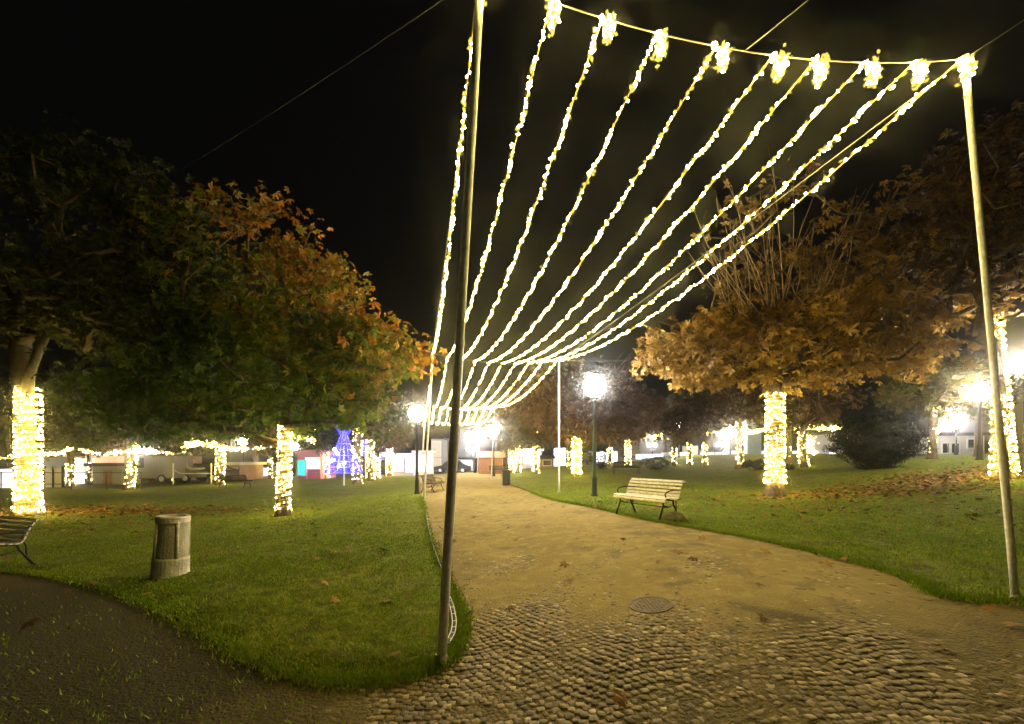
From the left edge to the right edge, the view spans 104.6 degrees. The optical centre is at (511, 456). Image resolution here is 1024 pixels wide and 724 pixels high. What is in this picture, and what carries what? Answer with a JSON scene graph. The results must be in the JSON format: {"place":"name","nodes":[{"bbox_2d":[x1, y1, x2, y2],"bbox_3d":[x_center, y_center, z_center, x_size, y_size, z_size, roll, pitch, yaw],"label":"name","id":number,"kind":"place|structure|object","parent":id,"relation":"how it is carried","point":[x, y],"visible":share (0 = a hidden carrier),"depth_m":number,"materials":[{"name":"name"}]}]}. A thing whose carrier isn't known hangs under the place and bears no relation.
{"place":"outdoors","nodes":[
{"label":"outdoors","id":0,"kind":"place"},
{"bbox_2d":[134,427,206,482],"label":"tree","id":1,"kind":"object","parent":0,"point":[171,449],"visible":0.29,"depth_m":29.14,"materials":[{"name":"green plant"}]},
{"bbox_2d":[0,477,483,695],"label":"lawn","id":2,"kind":"structure","parent":0,"point":[325,488],"depth_m":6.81,"materials":[{"name":"plant"}]},
{"bbox_2d":[0,516,42,564],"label":"park bench","id":3,"kind":"object","parent":2,"relation":"on","point":[4,541],"visible":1,"depth_m":6.77,"materials":[{"name":"brown wood"}]},
{"bbox_2d":[0,472,141,489],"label":"railing","id":4,"kind":"object","parent":2,"relation":"on","point":[71,476],"visible":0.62,"depth_m":22.59,"materials":[{"name":"black metal"}]},
{"bbox_2d":[35,380,199,489],"bbox_3d":[-21.678,-1.212,22.331,6.688,6.355,6.220,0,0,6],"label":"tree","id":5,"kind":"object","parent":2,"relation":"on","point":[113,436],"visible":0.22,"depth_m":21.63,"materials":[{"name":"green plant"}]},
{"bbox_2d":[0,107,253,516],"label":"tree","id":6,"kind":"object","parent":2,"relation":"on","point":[77,304],"visible":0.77,"depth_m":11.61,"materials":[{"name":"green plant"}]},
{"bbox_2d":[11,385,44,513],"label":"trunk lights","id":7,"kind":"object","parent":6,"relation":"attached to","point":[40,437],"visible":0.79,"depth_m":12.41,"materials":[{"name":"yellow"}]},
{"bbox_2d":[149,514,190,579],"bbox_3d":[-4.815,1.278,5.605,0.439,0.900,0.439,3,-1,-15],"label":"litter bin","id":8,"kind":"object","parent":2,"relation":"on","point":[171,552],"visible":0.96,"depth_m":5.46,"materials":[{"name":"concrete"}]},
{"bbox_2d":[172,456,211,484],"bbox_3d":[-21.550,0.772,27.160,3.180,2.200,0.400,0,0,0],"label":"playground frame","id":9,"kind":"object","parent":2,"relation":"on","point":[188,466],"visible":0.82,"depth_m":26.99,"materials":[{"name":"yellow metal"}]},
{"bbox_2d":[166,385,277,484],"bbox_3d":[-19.630,-1.596,26.707,7.465,7.094,6.943,0,0,37],"label":"tree","id":10,"kind":"object","parent":2,"relation":"on","point":[219,462],"visible":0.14,"depth_m":26.48,"materials":[{"name":"green plant"}]},
{"bbox_2d":[217,475,252,487],"bbox_3d":[-17.045,1.480,24.348,1.843,0.815,0.708,0,0,2],"label":"park bench","id":11,"kind":"object","parent":2,"relation":"on","point":[232,477],"visible":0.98,"depth_m":24.16,"materials":[{"name":"brown wood"}]},
{"bbox_2d":[26,177,447,516],"bbox_3d":[-7.946,-3.356,12.700,11.702,10.649,7.642,0,0,0],"label":"chestnut tree","id":12,"kind":"object","parent":2,"relation":"on","point":[348,362],"visible":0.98,"depth_m":11.44,"materials":[{"name":"green plant"}]},
{"bbox_2d":[274,425,292,509],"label":"trunk lights","id":13,"kind":"object","parent":12,"relation":"attached to","point":[290,475],"visible":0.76,"depth_m":12.36,"materials":[{"name":"yellow"}]},
{"bbox_2d":[297,459,307,478],"bbox_3d":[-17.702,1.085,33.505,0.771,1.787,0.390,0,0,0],"label":"building","id":14,"kind":"structure","parent":2,"relation":"on","point":[302,468],"depth_m":33.34,"materials":[{"name":"paint"}]},
{"bbox_2d":[292,428,350,477],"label":"tree","id":15,"kind":"object","parent":2,"relation":"on","point":[322,444],"visible":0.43,"depth_m":33.90,"materials":[{"name":"green plant"}]},
{"bbox_2d":[324,425,363,485],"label":"christmas tree","id":16,"kind":"object","parent":2,"relation":"on","point":[343,437],"visible":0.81,"depth_m":25.65,"materials":[{"name":"blue plastic"}]},
{"bbox_2d":[284,375,424,483],"bbox_3d":[-10.763,-2.442,27.502,9.353,8.888,8.699,0,0,-7],"label":"tree","id":17,"kind":"object","parent":2,"relation":"on","point":[378,425],"visible":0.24,"depth_m":27.44,"materials":[{"name":"green plant"}]},
{"bbox_2d":[310,383,414,480],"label":"tree","id":18,"kind":"object","parent":2,"relation":"on","point":[370,437],"visible":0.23,"depth_m":31.03,"materials":[{"name":"green plant"}]},
{"bbox_2d":[350,428,409,477],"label":"tree","id":19,"kind":"object","parent":2,"relation":"on","point":[394,442],"visible":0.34,"depth_m":34.50,"materials":[{"name":"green plant"}]},
{"bbox_2d":[0,502,798,656],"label":"fallen leaves","id":20,"kind":"object","parent":2,"relation":"on","point":[101,508],"visible":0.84,"depth_m":12.98,"materials":[{"name":"brown plant"}]},
{"bbox_2d":[447,596,456,644],"bbox_3d":[-0.593,1.558,3.854,0.107,0.026,1.127,0,0,-8],"label":"lawn edging","id":21,"kind":"object","parent":2,"relation":"on","point":[452,633],"visible":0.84,"depth_m":3.72,"materials":[{"name":"grey stone"}]},
{"bbox_2d":[435,0,483,665],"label":"steel post","id":22,"kind":"object","parent":2,"relation":"on","point":[441,654],"visible":0.83,"depth_m":3.07,"materials":[{"name":"metal"}]},
{"bbox_2d":[546,0,961,63],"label":"steel cable","id":23,"kind":"object","parent":22,"relation":"attached to","point":[621,23],"visible":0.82,"depth_m":3.34,"materials":[{"name":"silver metal"}]},
{"bbox_2d":[432,0,486,352],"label":"light string","id":24,"kind":"object","parent":23,"relation":"hanging from","point":[463,103],"visible":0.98,"depth_m":4.72,"materials":[{"name":"yellow"}]},
{"bbox_2d":[447,0,560,357],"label":"light string","id":25,"kind":"object","parent":23,"relation":"hanging from","point":[553,7],"visible":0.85,"depth_m":3.77,"materials":[{"name":"white plastic"}]},
{"bbox_2d":[463,9,617,358],"bbox_3d":[-0.548,-3.254,8.742,0.166,0.662,11.559,0,0,-13],"label":"light string","id":26,"kind":"object","parent":23,"relation":"hanging from","point":[609,25],"visible":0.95,"depth_m":3.82,"materials":[{"name":"yellow"}]},
{"bbox_2d":[475,27,667,361],"bbox_3d":[-0.076,-3.208,8.817,0.165,0.674,11.605,0,0,-13],"label":"light string","id":27,"kind":"object","parent":23,"relation":"hanging from","point":[661,47],"visible":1,"depth_m":3.82,"materials":[{"name":"yellow"}]},
{"bbox_2d":[489,40,731,362],"bbox_3d":[0.432,-3.156,8.889,0.164,0.656,11.600,0,0,-13],"label":"light string","id":28,"kind":"object","parent":23,"relation":"hanging from","point":[723,54],"visible":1,"depth_m":3.94,"materials":[{"name":"yellow"}]},
{"bbox_2d":[501,43,790,363],"bbox_3d":[0.942,-3.155,8.949,0.161,0.673,11.659,0,0,-13],"label":"light string","id":29,"kind":"object","parent":23,"relation":"hanging from","point":[780,62],"visible":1,"depth_m":3.97,"materials":[{"name":"yellow"}]},
{"bbox_2d":[516,52,830,363],"bbox_3d":[1.378,-3.174,9.018,0.149,0.681,11.667,0,0,-13],"label":"light string","id":30,"kind":"object","parent":23,"relation":"hanging from","point":[820,69],"visible":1,"depth_m":4.04,"materials":[{"name":"yellow"}]},
{"bbox_2d":[529,49,883,363],"bbox_3d":[1.869,-3.205,9.091,0.161,0.682,11.689,0,0,-13],"label":"light string","id":31,"kind":"object","parent":23,"relation":"hanging from","point":[873,70],"visible":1,"depth_m":4.10,"materials":[{"name":"white"}]},
{"bbox_2d":[543,58,931,362],"bbox_3d":[2.370,-3.245,9.164,0.154,0.664,11.716,0,0,-12],"label":"light string","id":32,"kind":"object","parent":23,"relation":"hanging from","point":[920,71],"visible":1,"depth_m":4.21,"materials":[{"name":"white plastic"}]},
{"bbox_2d":[557,54,977,360],"bbox_3d":[2.885,-3.328,9.239,0.153,0.674,11.739,0,0,-12],"label":"light string","id":33,"kind":"object","parent":23,"relation":"hanging from","point":[967,69],"visible":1,"depth_m":4.37,"materials":[{"name":"white plastic"}]},
{"bbox_2d":[238,423,300,478],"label":"tree","id":34,"kind":"object","parent":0,"point":[268,450],"visible":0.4,"depth_m":33.97,"materials":[{"name":"green plant"}]},
{"bbox_2d":[0,455,686,489],"bbox_3d":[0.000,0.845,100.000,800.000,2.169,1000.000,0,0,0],"label":"ground","id":35,"kind":"structure","parent":0,"point":[3,464],"depth_m":52.25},
{"bbox_2d":[0,365,83,468],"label":"tree","id":36,"kind":"object","parent":35,"relation":"on","point":[6,419],"visible":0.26,"depth_m":29.76,"materials":[{"name":"green plant"}]},
{"bbox_2d":[0,469,84,487],"bbox_3d":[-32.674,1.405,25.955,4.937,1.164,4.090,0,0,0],"label":"building","id":37,"kind":"structure","parent":35,"relation":"on","point":[8,483],"depth_m":24.22,"materials":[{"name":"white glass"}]},
{"bbox_2d":[37,466,64,486],"bbox_3d":[-29.214,1.274,24.990,1.876,1.419,0.120,0,0,0],"label":"fence","id":38,"kind":"object","parent":35,"relation":"on","point":[53,479],"visible":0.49,"depth_m":24.97,"materials":[{"name":"beige metal"}]},
{"bbox_2d":[12,457,94,481],"bbox_3d":[-33.681,0.925,29.000,4.600,1.895,1.820,0,0,0],"label":"parked van","id":39,"kind":"object","parent":35,"relation":"on","point":[58,462],"visible":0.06,"depth_m":28.12,"materials":[{"name":"grey paint"}]},
{"bbox_2d":[0,400,131,487],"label":"tree","id":40,"kind":"object","parent":35,"relation":"on","point":[50,443],"visible":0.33,"depth_m":23.95,"materials":[{"name":"green plant"}]},
{"bbox_2d":[1,353,132,447],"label":"tree","id":41,"kind":"object","parent":35,"relation":"on","point":[54,370],"visible":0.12,"depth_m":32.18,"materials":[{"name":"green plant"}]},
{"bbox_2d":[40,424,123,483],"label":"tree","id":42,"kind":"object","parent":35,"relation":"on","point":[88,475],"visible":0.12,"depth_m":28.07,"materials":[{"name":"green plant"}]},
{"bbox_2d":[75,453,123,478],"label":"building","id":43,"kind":"structure","parent":35,"relation":"on","point":[117,458],"depth_m":32.81,"materials":[{"name":"paint"}]},
{"bbox_2d":[84,463,147,484],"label":"building","id":44,"kind":"structure","parent":35,"relation":"on","point":[112,478],"depth_m":27.00,"materials":[{"name":"paint"}]},
{"bbox_2d":[133,455,192,482],"bbox_3d":[-25.934,0.877,29.000,3.800,1.995,1.820,0,0,0],"label":"parked van","id":45,"kind":"object","parent":35,"relation":"on","point":[158,468],"visible":0.69,"depth_m":28.12,"materials":[{"name":"grey paint"}]},
{"bbox_2d":[133,453,205,482],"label":"building","id":46,"kind":"structure","parent":35,"relation":"on","point":[198,459],"depth_m":32.30,"materials":[{"name":"tile"}]},
{"bbox_2d":[154,463,207,481],"bbox_3d":[-24.983,1.174,30.000,3.594,1.391,1.820,0,0,0],"label":"parked car","id":47,"kind":"object","parent":35,"relation":"on","point":[200,477],"visible":0.38,"depth_m":29.15,"materials":[{"name":"grey paint"}]},
{"bbox_2d":[193,463,238,480],"bbox_3d":[-23.867,1.159,31.000,3.894,1.395,1.820,0,0,0],"label":"parked car","id":48,"kind":"object","parent":35,"relation":"on","point":[229,470],"visible":0.39,"depth_m":30.14,"materials":[{"name":"grey paint"}]},
{"bbox_2d":[223,462,266,479],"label":"building","id":49,"kind":"structure","parent":35,"relation":"on","point":[251,470],"depth_m":33.17,"materials":[{"name":"beige concrete"}]},
{"bbox_2d":[292,450,338,478],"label":"building","id":50,"kind":"structure","parent":35,"relation":"on","point":[316,467],"depth_m":34.00,"materials":[{"name":"pink paint"}]},
{"bbox_2d":[374,425,420,475],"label":"tree","id":51,"kind":"object","parent":35,"relation":"on","point":[410,435],"visible":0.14,"depth_m":40.07,"materials":[{"name":"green plant"}]},
{"bbox_2d":[389,453,420,475],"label":"building","id":52,"kind":"structure","parent":35,"relation":"on","point":[403,464],"depth_m":39.95,"materials":[{"name":"white paint"}]},
{"bbox_2d":[387,389,442,452],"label":"tree","id":53,"kind":"object","parent":35,"relation":"on","point":[421,424],"visible":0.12,"depth_m":43.77,"materials":[{"name":"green plant"}]},
{"bbox_2d":[411,450,435,474],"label":"building","id":54,"kind":"structure","parent":35,"relation":"on","point":[430,465],"depth_m":42.00,"materials":[{"name":"white fabric"}]},
{"bbox_2d":[429,437,448,473],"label":"building","id":55,"kind":"structure","parent":35,"relation":"on","point":[439,445],"depth_m":45.96,"materials":[{"name":"white paint"}]},
{"bbox_2d":[434,460,470,472],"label":"parked car","id":56,"kind":"object","parent":35,"relation":"on","point":[462,467],"visible":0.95,"depth_m":45.12,"materials":[{"name":"grey paint"}]},
{"bbox_2d":[476,451,505,473],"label":"building","id":57,"kind":"structure","parent":35,"relation":"on","point":[485,458],"depth_m":38.00,"materials":[{"name":"paint"}]},
{"bbox_2d":[461,391,531,450],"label":"tree","id":58,"kind":"object","parent":35,"relation":"on","point":[485,426],"visible":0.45,"depth_m":44.85,"materials":[{"name":"brown plant"}]},
{"bbox_2d":[478,373,562,448],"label":"tree","id":59,"kind":"object","parent":35,"relation":"on","point":[510,391],"visible":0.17,"depth_m":47.91,"materials":[{"name":"brown plant"}]},
{"bbox_2d":[521,449,540,468],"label":"building","id":60,"kind":"structure","parent":35,"relation":"on","point":[526,458],"depth_m":47.00,"materials":[{"name":"white paint"}]},
{"bbox_2d":[537,455,555,468],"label":"building","id":61,"kind":"structure","parent":35,"relation":"on","point":[545,461],"depth_m":40.00,"materials":[{"name":"beige paint"}]},
{"bbox_2d":[645,391,679,454],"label":"tree","id":62,"kind":"object","parent":35,"relation":"on","point":[664,400],"visible":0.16,"depth_m":55.05,"materials":[{"name":"brown plant"}]},
{"bbox_2d":[666,381,747,450],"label":"tree","id":63,"kind":"object","parent":35,"relation":"on","point":[710,442],"visible":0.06,"depth_m":53.76,"materials":[{"name":"brown plant"}]},
{"bbox_2d":[797,431,863,452],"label":"building","id":64,"kind":"structure","parent":35,"relation":"on","point":[821,439],"depth_m":46.72,"materials":[{"name":"concrete"}]},
{"bbox_2d":[0,460,1023,723],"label":"path","id":65,"kind":"structure","parent":0,"point":[710,646],"depth_m":3.02,"materials":[{"name":"stone"}]},
{"bbox_2d":[0,579,381,723],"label":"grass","id":66,"kind":"structure","parent":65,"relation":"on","point":[88,701],"depth_m":2.77,"materials":[{"name":"green plant"}]},
{"bbox_2d":[409,405,424,493],"bbox_3d":[-4.224,-0.299,17.600,0.720,3.995,0.720,0,0,0],"label":"street lamp","id":67,"kind":"object","parent":65,"relation":"on","point":[416,414],"visible":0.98,"depth_m":17.51,"materials":[{"name":"black metal"}]},
{"bbox_2d":[423,353,433,501],"bbox_3d":[-3.014,-1.049,14.200,0.489,5.370,0.195,0,0,0],"label":"steel post","id":68,"kind":"object","parent":65,"relation":"on","point":[426,457],"visible":0.78,"depth_m":14.17,"materials":[{"name":"metal"}]},
{"bbox_2d":[629,596,672,613],"bbox_3d":[1.314,1.407,3.750,0.400,0.035,0.400,-8,0,0],"label":"manhole cover","id":69,"kind":"object","parent":65,"relation":"in","point":[650,604],"visible":0.98,"depth_m":3.73,"materials":[{"name":"metal"}]},
{"bbox_2d":[362,524,1023,707],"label":"fallen leaves","id":70,"kind":"object","parent":65,"relation":"on","point":[619,693],"visible":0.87,"depth_m":3.41,"materials":[{"name":"brown plant"}]},
{"bbox_2d":[0,0,1023,458],"label":"sky","id":71,"kind":"structure","parent":0,"point":[371,147],"materials":[{"name":"black"}]},
{"bbox_2d":[630,431,672,455],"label":"building","id":72,"kind":"structure","parent":0,"point":[640,448],"depth_m":70.00,"materials":[{"name":"white paint"}]},
{"bbox_2d":[501,454,1023,605],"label":"lawn","id":73,"kind":"structure","parent":0,"point":[718,468],"depth_m":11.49,"materials":[{"name":"plant"}]},
{"bbox_2d":[484,421,521,472],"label":"tree","id":74,"kind":"object","parent":73,"relation":"on","point":[502,446],"visible":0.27,"depth_m":38.84,"materials":[{"name":"brown plant"}]},
{"bbox_2d":[488,415,544,472],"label":"tree","id":75,"kind":"object","parent":73,"relation":"on","point":[503,432],"visible":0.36,"depth_m":36.37,"materials":[{"name":"brown plant"}]},
{"bbox_2d":[506,414,560,473],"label":"tree","id":76,"kind":"object","parent":73,"relation":"on","point":[531,439],"visible":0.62,"depth_m":30.17,"materials":[{"name":"brown plant"}]},
{"bbox_2d":[558,359,560,491],"bbox_3d":[1.780,-1.153,15.000,0.187,5.074,0.184,0,0,0],"label":"steel post","id":77,"kind":"object","parent":73,"relation":"on","point":[559,425],"visible":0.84,"depth_m":14.97,"materials":[{"name":"metal"}]},
{"bbox_2d":[488,345,679,476],"bbox_3d":[4.216,-2.716,23.724,11.285,8.004,9.528,0,0,0],"label":"tree","id":78,"kind":"object","parent":73,"relation":"on","point":[575,423],"visible":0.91,"depth_m":22.46,"materials":[{"name":"brown plant"}]},
{"bbox_2d":[584,375,605,495],"bbox_3d":[2.711,-0.678,13.000,0.720,4.044,0.720,0,0,0],"label":"street lamp","id":79,"kind":"object","parent":73,"relation":"on","point":[594,387],"visible":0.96,"depth_m":12.91,"materials":[{"name":"metal"}]},
{"bbox_2d":[588,443,614,468],"bbox_3d":[6.831,-0.031,30.224,2.092,2.090,1.913,0,0,29],"label":"bush","id":80,"kind":"object","parent":73,"relation":"on","point":[601,465],"visible":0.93,"depth_m":30.08,"materials":[{"name":"green plant"}]},
{"bbox_2d":[611,461,641,473],"bbox_3d":[7.200,0.673,24.948,1.793,0.815,0.708,0,0,4],"label":"park bench","id":81,"kind":"object","parent":73,"relation":"on","point":[614,466],"visible":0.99,"depth_m":24.75,"materials":[{"name":"brown wood"}]},
{"bbox_2d":[600,408,654,464],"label":"tree","id":82,"kind":"object","parent":73,"relation":"on","point":[628,446],"visible":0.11,"depth_m":34.03,"materials":[{"name":"brown plant"}]},
{"bbox_2d":[612,478,685,519],"bbox_3d":[2.981,0.905,8.751,0.708,0.815,1.443,0,0,-32],"label":"park bench","id":83,"kind":"object","parent":73,"relation":"on","point":[633,494],"visible":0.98,"depth_m":8.70,"materials":[{"name":"brown wood"}]},
{"bbox_2d":[639,456,674,469],"bbox_3d":[10.494,0.416,29.061,2.809,1.096,2.173,0,0,13],"label":"bush","id":84,"kind":"object","parent":73,"relation":"on","point":[661,461],"visible":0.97,"depth_m":28.78,"materials":[{"name":"green plant"}]},
{"bbox_2d":[643,405,701,465],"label":"tree","id":85,"kind":"object","parent":73,"relation":"on","point":[674,443],"visible":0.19,"depth_m":30.78,"materials":[{"name":"brown plant"}]},
{"bbox_2d":[661,511,685,520],"bbox_3d":[3.308,1.226,8.161,0.428,0.217,0.411,0,0,42],"label":"boulder","id":86,"kind":"object","parent":73,"relation":"on","point":[673,516],"visible":0.64,"depth_m":8.05,"materials":[{"name":"stone"}]},
{"bbox_2d":[655,393,726,464],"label":"tree","id":87,"kind":"object","parent":73,"relation":"on","point":[673,419],"visible":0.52,"depth_m":29.29,"materials":[{"name":"brown plant"}]},
{"bbox_2d":[667,392,750,465],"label":"tree","id":88,"kind":"object","parent":73,"relation":"on","point":[703,428],"visible":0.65,"depth_m":27.26,"materials":[{"name":"brown plant"}]},
{"bbox_2d":[676,361,804,468],"bbox_3d":[13.780,-2.767,24.161,6.866,7.140,6.914,0,0,-2],"label":"tree","id":89,"kind":"object","parent":73,"relation":"on","point":[739,410],"visible":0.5,"depth_m":23.70,"materials":[{"name":"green plant"}]},
{"bbox_2d":[743,409,762,453],"bbox_3d":[24.079,-2.704,40.000,1.500,5.490,1.500,0,0,0],"label":"obelisk","id":90,"kind":"object","parent":73,"relation":"on","point":[752,443],"visible":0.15,"depth_m":39.33,"materials":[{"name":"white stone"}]},
{"bbox_2d":[740,458,766,469],"bbox_3d":[13.940,0.430,22.465,1.830,0.751,1.542,0,0,22],"label":"bush","id":91,"kind":"object","parent":73,"relation":"on","point":[759,463],"visible":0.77,"depth_m":22.24,"materials":[{"name":"green plant"}]},
{"bbox_2d":[506,461,1023,533],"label":"fallen leaves","id":92,"kind":"object","parent":73,"relation":"on","point":[919,484],"visible":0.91,"depth_m":12.64,"materials":[{"name":"brown plant"}]},
{"bbox_2d":[741,387,842,463],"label":"tree","id":93,"kind":"object","parent":73,"relation":"on","point":[788,459],"visible":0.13,"depth_m":22.96,"materials":[{"name":"brown plant"}]},
{"bbox_2d":[746,367,866,466],"bbox_3d":[15.407,-2.106,20.938,5.228,5.438,5.265,0,0,29],"label":"tree","id":94,"kind":"object","parent":73,"relation":"on","point":[813,402],"visible":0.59,"depth_m":20.59,"materials":[{"name":"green plant"}]},
{"bbox_2d":[629,148,1023,496],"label":"chestnut tree","id":95,"kind":"object","parent":73,"relation":"on","point":[787,333],"visible":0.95,"depth_m":12.07,"materials":[{"name":"brown plant"}]},
{"bbox_2d":[763,391,786,482],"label":"trunk lights","id":96,"kind":"object","parent":95,"relation":"attached to","point":[776,458],"visible":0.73,"depth_m":12.96,"materials":[{"name":"yellow"}]},
{"bbox_2d":[822,411,940,469],"bbox_3d":[15.948,-0.718,17.480,4.006,2.666,3.285,0,0,22],"label":"bush","id":97,"kind":"object","parent":73,"relation":"on","point":[887,448],"visible":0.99,"depth_m":16.84,"materials":[{"name":"green plant"}]},
{"bbox_2d":[842,97,1023,480],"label":"tree","id":98,"kind":"object","parent":73,"relation":"on","point":[1015,136],"visible":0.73,"depth_m":11.62,"materials":[{"name":"brown plant"}]},
{"bbox_2d":[994,314,1020,474],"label":"trunk lights","id":99,"kind":"object","parent":98,"relation":"attached to","point":[1013,423],"visible":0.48,"depth_m":12.15,"materials":[{"name":"yellow"}]},
{"bbox_2d":[858,350,1017,458],"bbox_3d":[20.146,-2.577,18.869,5.138,5.538,5.596,0,0,22],"label":"tree","id":100,"kind":"object","parent":73,"relation":"on","point":[959,376],"visible":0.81,"depth_m":18.66,"materials":[{"name":"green plant"}]},
{"bbox_2d":[900,432,990,453],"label":"building","id":101,"kind":"structure","parent":73,"relation":"on","point":[946,442],"depth_m":29.97,"materials":[{"name":"white paint"}]},
{"bbox_2d":[892,361,1021,431],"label":"tree","id":102,"kind":"object","parent":73,"relation":"on","point":[958,428],"visible":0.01,"depth_m":43.77,"materials":[{"name":"brown plant"}]},
{"bbox_2d":[912,360,1022,456],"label":"tree","id":103,"kind":"object","parent":73,"relation":"on","point":[1014,384],"visible":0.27,"depth_m":21.63,"materials":[{"name":"brown plant"}]},
{"bbox_2d":[967,385,990,459],"bbox_3d":[20.060,-1.458,17.000,0.680,3.301,0.680,0,0,0],"label":"street lamp","id":104,"kind":"object","parent":73,"relation":"on","point":[979,394],"visible":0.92,"depth_m":16.93,"materials":[{"name":"white metal"}]},
{"bbox_2d":[955,53,1022,600],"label":"steel post","id":105,"kind":"object","parent":73,"relation":"on","point":[995,388],"visible":0.84,"depth_m":3.56,"materials":[{"name":"metal"}]},
{"bbox_2d":[561,70,949,358],"bbox_3d":[2.936,-3.620,9.290,0.009,0.110,11.652,0,0,-11],"label":"steel cable","id":106,"kind":"object","parent":105,"relation":"attached to","point":[791,189],"visible":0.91,"depth_m":5.03,"materials":[{"name":"silver metal"}]},
{"bbox_2d":[1007,351,1023,474],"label":"street lamp","id":107,"kind":"object","parent":73,"relation":"on","point":[1015,361],"visible":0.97,"depth_m":12.50,"materials":[{"name":"white metal"}]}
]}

